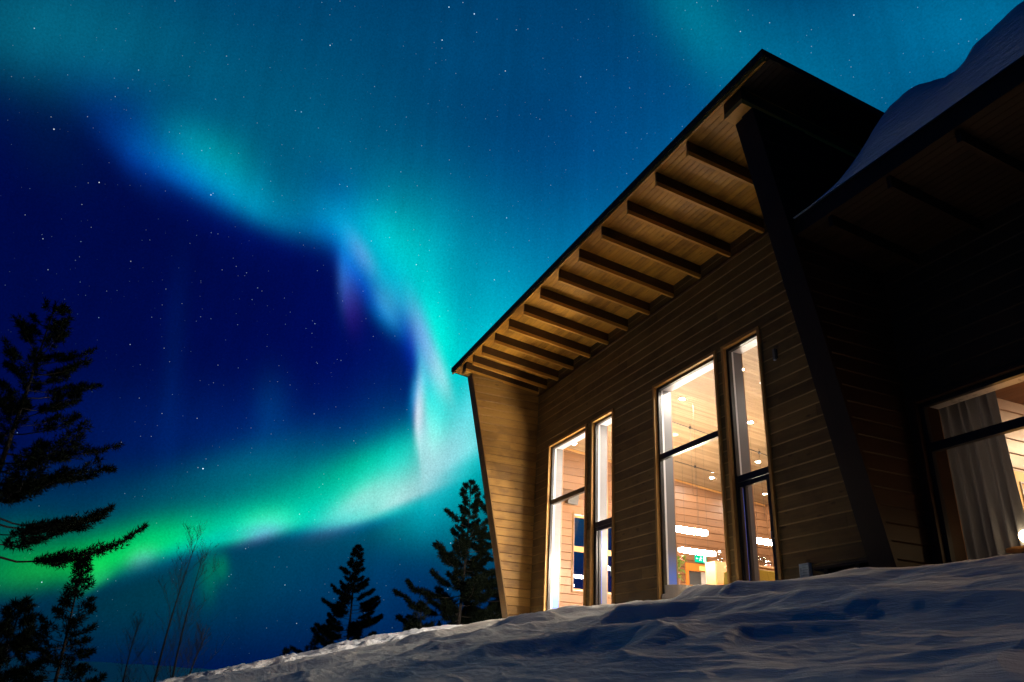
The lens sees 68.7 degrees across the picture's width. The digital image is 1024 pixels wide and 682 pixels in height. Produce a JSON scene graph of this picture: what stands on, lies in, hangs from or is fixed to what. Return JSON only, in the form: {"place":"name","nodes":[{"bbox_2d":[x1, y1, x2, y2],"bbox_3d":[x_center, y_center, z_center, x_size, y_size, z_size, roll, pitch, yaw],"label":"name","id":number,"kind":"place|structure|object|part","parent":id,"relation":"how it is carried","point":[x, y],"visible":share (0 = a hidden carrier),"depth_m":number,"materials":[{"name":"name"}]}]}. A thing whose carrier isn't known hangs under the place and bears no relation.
{"place":"outdoors","nodes":[
{"label":"outdoors","id":0,"kind":"place"},
{"bbox_2d":[0,0,1023,669],"label":"sky","id":1,"kind":"structure","parent":0,"point":[278,231],"materials":[{"name":"blue"}]},
{"bbox_2d":[1,553,1023,681],"bbox_3d":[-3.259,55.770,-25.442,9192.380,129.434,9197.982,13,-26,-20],"label":"snow ground","id":2,"kind":"structure","parent":0,"point":[961,621],"depth_m":3.69,"materials":[{"name":"white snow"}]},
{"bbox_2d":[0,592,50,681],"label":"pine tree","id":3,"kind":"object","parent":2,"relation":"on","point":[17,642],"visible":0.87,"depth_m":15.82,"materials":[{"name":"green plant"}]},
{"bbox_2d":[1,555,107,681],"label":"spruce tree","id":4,"kind":"object","parent":2,"relation":"on","point":[79,566],"visible":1,"depth_m":13.70,"materials":[{"name":"green plant"}]},
{"bbox_2d":[0,296,149,570],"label":"pine tree","id":5,"kind":"object","parent":2,"relation":"on","point":[16,487],"visible":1,"depth_m":18.68,"materials":[{"name":"green plant"}]},
{"bbox_2d":[113,611,148,681],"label":"bare birch","id":6,"kind":"object","parent":2,"relation":"on","point":[126,668],"visible":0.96,"depth_m":20.86,"materials":[{"name":"brown plant"}]},
{"bbox_2d":[116,519,217,681],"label":"bare birch","id":7,"kind":"object","parent":2,"relation":"on","point":[157,668],"visible":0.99,"depth_m":20.91,"materials":[{"name":"brown plant"}]},
{"bbox_2d":[169,618,210,677],"bbox_3d":[-8.672,9.062,19.729,1.178,3.379,0.722,24,-32,-38],"label":"bare birch","id":8,"kind":"object","parent":2,"relation":"on","point":[198,651],"visible":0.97,"depth_m":20.25,"materials":[{"name":"brown plant"}]},
{"bbox_2d":[151,539,229,680],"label":"bare birch","id":9,"kind":"object","parent":2,"relation":"on","point":[180,642],"visible":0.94,"depth_m":21.01,"materials":[{"name":"brown plant"}]},
{"bbox_2d":[281,647,291,654],"bbox_3d":[-8.034,11.773,26.359,0.766,2.013,0.844,-9,-27,24],"label":"pine sapling","id":10,"kind":"object","parent":2,"relation":"on","point":[286,650],"visible":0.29,"depth_m":26.70,"materials":[{"name":"green plant"}]},
{"bbox_2d":[303,637,321,651],"bbox_3d":[-8.526,13.949,31.875,2.355,2.637,2.051,13,-26,-20],"label":"pine sapling","id":11,"kind":"object","parent":2,"relation":"on","point":[317,641],"visible":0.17,"depth_m":32.36,"materials":[{"name":"green plant"}]},
{"bbox_2d":[289,544,383,653],"bbox_3d":[-7.838,13.153,35.047,4.440,7.273,4.737,-4,-26,16],"label":"pine tree","id":12,"kind":"object","parent":2,"relation":"on","point":[330,629],"visible":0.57,"depth_m":34.91,"materials":[{"name":"green plant"}]},
{"bbox_2d":[402,599,436,630],"bbox_3d":[-2.976,9.715,25.006,1.786,2.170,1.860,13,-26,-20],"label":"pine sapling","id":13,"kind":"object","parent":2,"relation":"on","point":[421,605],"visible":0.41,"depth_m":25.18,"materials":[{"name":"green plant"}]},
{"bbox_2d":[391,479,501,630],"bbox_3d":[-1.938,9.512,28.976,5.690,8.460,6.284,13,-26,-20],"label":"pine tree","id":14,"kind":"object","parent":2,"relation":"on","point":[474,587],"visible":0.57,"depth_m":28.46,"materials":[{"name":"green plant"}]},
{"bbox_2d":[436,495,501,625],"bbox_3d":[-0.959,9.558,32.632,6.521,11.121,6.279,-1,-25,9],"label":"pine tree","id":15,"kind":"object","parent":2,"relation":"on","point":[471,608],"visible":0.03,"depth_m":32.28,"materials":[{"name":"green plant"}]},
{"bbox_2d":[451,49,1023,618],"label":"timber lodge","id":16,"kind":"structure","parent":2,"relation":"on","point":[877,305],"depth_m":11.68,"materials":[{"name":"brown wood"}]},
{"bbox_2d":[543,423,587,610],"bbox_3d":[1.423,4.416,17.700,0.420,4.550,2.120,13,-26,-20],"label":"window","id":17,"kind":"structure","parent":16,"relation":"in","point":[553,528],"depth_m":18.38,"materials":[{"name":"black paint"}]},
{"bbox_2d":[565,495,578,504],"bbox_3d":[1.565,4.195,19.853,0.315,0.316,0.338,13,-26,-20],"label":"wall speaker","id":18,"kind":"object","parent":16,"relation":"attached to","point":[573,500],"depth_m":19.72,"materials":[{"name":"white plastic"}]},
{"bbox_2d":[572,512,610,595],"bbox_3d":[2.830,5.785,20.040,2.800,2.010,0.180,13,-26,-20],"label":"window","id":19,"kind":"structure","parent":16,"relation":"in","point":[575,515],"depth_m":19.68,"materials":[{"name":"brown wood"}]},
{"bbox_2d":[589,408,615,605],"bbox_3d":[2.112,3.802,16.195,0.420,4.610,1.050,13,-26,-20],"label":"glazed door","id":20,"kind":"structure","parent":16,"relation":"in","point":[600,523],"depth_m":16.42,"materials":[{"name":"black paint"}]},
{"bbox_2d":[661,585,689,599],"bbox_3d":[2.969,4.694,13.383,0.500,0.600,0.520,13,-26,-20],"label":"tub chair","id":21,"kind":"object","parent":16,"relation":"on","point":[672,591],"visible":0.34,"depth_m":13.28,"materials":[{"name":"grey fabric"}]},
{"bbox_2d":[672,421,707,481],"bbox_3d":[4.169,2.735,17.404,1.802,1.700,0.060,15,-27,-24],"label":"ceiling cable","id":22,"kind":"object","parent":16,"relation":"hanging from","point":[689,427],"visible":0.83,"depth_m":17.65,"materials":[{"name":"black paint"}]},
{"bbox_2d":[652,350,731,599],"bbox_3d":[3.336,2.641,13.565,0.420,4.550,2.100,13,-26,-20],"label":"window","id":23,"kind":"structure","parent":16,"relation":"in","point":[665,510],"depth_m":14.20,"materials":[{"name":"black paint"}]},
{"bbox_2d":[676,412,708,535],"bbox_3d":[3.649,2.587,15.950,1.000,2.951,0.124,13,-26,-20],"label":"pendant lamp","id":24,"kind":"object","parent":16,"relation":"hanging from","point":[692,531],"visible":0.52,"depth_m":15.37,"materials":[{"name":"white paint"}]},
{"bbox_2d":[675,461,714,518],"bbox_3d":[4.871,4.058,19.795,1.273,1.698,0.060,13,-26,-20],"label":"ceiling cable","id":25,"kind":"object","parent":16,"relation":"hanging from","point":[694,466],"visible":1,"depth_m":20.05,"materials":[{"name":"black paint"}]},
{"bbox_2d":[685,563,705,584],"bbox_3d":[5.172,7.174,20.384,0.940,2.130,0.098,13,-26,-20],"label":"inner door","id":26,"kind":"structure","parent":16,"relation":"in","point":[695,574],"depth_m":20.67,"materials":[{"name":"orange wood"}]},
{"bbox_2d":[678,445,715,556],"bbox_3d":[4.424,3.743,18.177,1.000,2.781,0.124,13,-26,-20],"label":"pendant lamp","id":27,"kind":"object","parent":16,"relation":"hanging from","point":[696,551],"visible":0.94,"depth_m":17.58,"materials":[{"name":"white paint"}]},
{"bbox_2d":[695,554,706,562],"bbox_3d":[5.258,6.074,20.917,0.380,0.220,0.064,13,-26,-20],"label":"exit sign","id":28,"kind":"object","parent":16,"relation":"attached to","point":[700,558],"visible":0.84,"depth_m":20.89,"materials":[{"name":"green plastic"}]},
{"bbox_2d":[724,565,773,570],"bbox_3d":[5.352,5.210,14.961,2.150,1.224,0.600,13,-26,-20],"label":"serving counter","id":29,"kind":"object","parent":16,"relation":"on","point":[766,568],"visible":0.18,"depth_m":14.80,"materials":[{"name":"brown wood"}]},
{"bbox_2d":[720,326,783,580],"bbox_3d":[4.000,2.051,12.115,0.420,4.610,1.040,13,-26,-20],"label":"window","id":30,"kind":"structure","parent":16,"relation":"in","point":[741,494],"depth_m":12.27,"materials":[{"name":"black paint"}]},
{"bbox_2d":[750,449,766,515],"bbox_3d":[6.060,3.439,18.184,0.961,1.698,0.060,16,-27,-26],"label":"ceiling cable","id":31,"kind":"object","parent":16,"relation":"hanging from","point":[758,452],"visible":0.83,"depth_m":18.44,"materials":[{"name":"black paint"}]},
{"bbox_2d":[749,429,771,544],"bbox_3d":[5.596,3.125,16.619,0.950,2.736,0.124,13,-26,-20],"label":"pendant lamp","id":32,"kind":"object","parent":16,"relation":"hanging from","point":[764,541],"visible":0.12,"depth_m":15.98,"materials":[{"name":"white paint"}]},
{"bbox_2d":[772,349,777,360],"bbox_3d":[4.223,0.222,12.039,0.055,0.195,0.060,13,-26,-20],"label":"wall lamp","id":33,"kind":"object","parent":16,"relation":"attached to","point":[774,353],"visible":1,"depth_m":12.02,"materials":[{"name":"black metal"}]},
{"bbox_2d":[799,563,812,577],"bbox_3d":[4.109,3.215,10.489,0.065,0.190,0.180,13,-26,-20],"label":"wall vent","id":34,"kind":"object","parent":16,"relation":"attached to","point":[805,569],"depth_m":10.48,"materials":[{"name":"grey metal"}]},
{"bbox_2d":[910,360,1023,563],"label":"window","id":35,"kind":"structure","parent":16,"relation":"in","point":[926,414],"depth_m":8.91,"materials":[{"name":"black paint"}]},
{"bbox_2d":[939,391,1023,559],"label":"window curtain","id":36,"kind":"object","parent":16,"relation":"hanging from","point":[990,506],"depth_m":8.88,"materials":[{"name":"grey fabric"}]},
{"bbox_2d":[1006,546,1023,553],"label":"side table","id":37,"kind":"object","parent":16,"relation":"on","point":[1016,549],"visible":0.88,"depth_m":8.20,"materials":[{"name":"brown wood"}]},
{"bbox_2d":[1018,530,1023,541],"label":"table lamp","id":38,"kind":"object","parent":37,"relation":"on","point":[1021,535],"visible":0.95,"depth_m":8.25,"materials":[{"name":"white glass"}]},
{"bbox_2d":[1013,470,1023,508],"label":"wall panel","id":39,"kind":"structure","parent":16,"relation":"attached to","point":[1019,476],"depth_m":9.86,"materials":[{"name":"beige wood"}]},
{"bbox_2d":[813,560,868,573],"bbox_3d":[4.218,3.019,9.293,0.350,0.465,0.890,13,-26,-20],"label":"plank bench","id":40,"kind":"object","parent":2,"relation":"on","point":[828,569],"visible":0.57,"depth_m":9.36,"materials":[{"name":"brown wood"}]},
{"bbox_2d":[705,561,726,584],"bbox_3d":[4.330,5.386,15.732,0.300,1.433,0.370,13,-26,-20],"label":"oak cabinet","id":41,"kind":"object","parent":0,"point":[715,570],"visible":0.31,"depth_m":15.82,"materials":[{"name":"yellow wood"}]},
{"bbox_3d":[4.400,5.295,15.595,0.280,1.333,0.018,13,-26,-20],"label":"door","id":42,"kind":"part","parent":41,"relation":"part of","materials":[{"name":"yellow wood"}]},
{"bbox_2d":[793,1,1023,218],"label":"roof snow","id":43,"kind":"structure","parent":0,"point":[996,50],"depth_m":8.23,"materials":[{"name":"white snow"}]},
{"bbox_3d":[3.843,5.237,14.606,1.550,0.720,0.900,13,-26,-20],"label":"dining table","id":44,"kind":"object","parent":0,"visible":0},
{"bbox_2d":[677,551,687,584],"bbox_3d":[3.160,4.387,14.502,0.422,0.661,0.500,22,-30,-35],"label":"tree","id":45,"kind":"object","parent":44,"relation":"on","point":[681,558],"visible":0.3,"depth_m":14.47,"materials":[{"name":"green plant"}]},
{"bbox_3d":[4.216,4.364,12.741,0.880,0.799,0.580,13,-26,-20],"label":"dining table","id":46,"kind":"object","parent":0,"visible":0},
{"bbox_2d":[724,570,774,584],"bbox_3d":[4.225,4.275,12.777,1.092,0.620,0.788,13,-26,-20],"label":"tablecloth","id":47,"kind":"object","parent":46,"relation":"on","point":[765,575],"visible":0.06,"depth_m":12.59,"materials":[{"name":"yellow fabric"}]}
]}

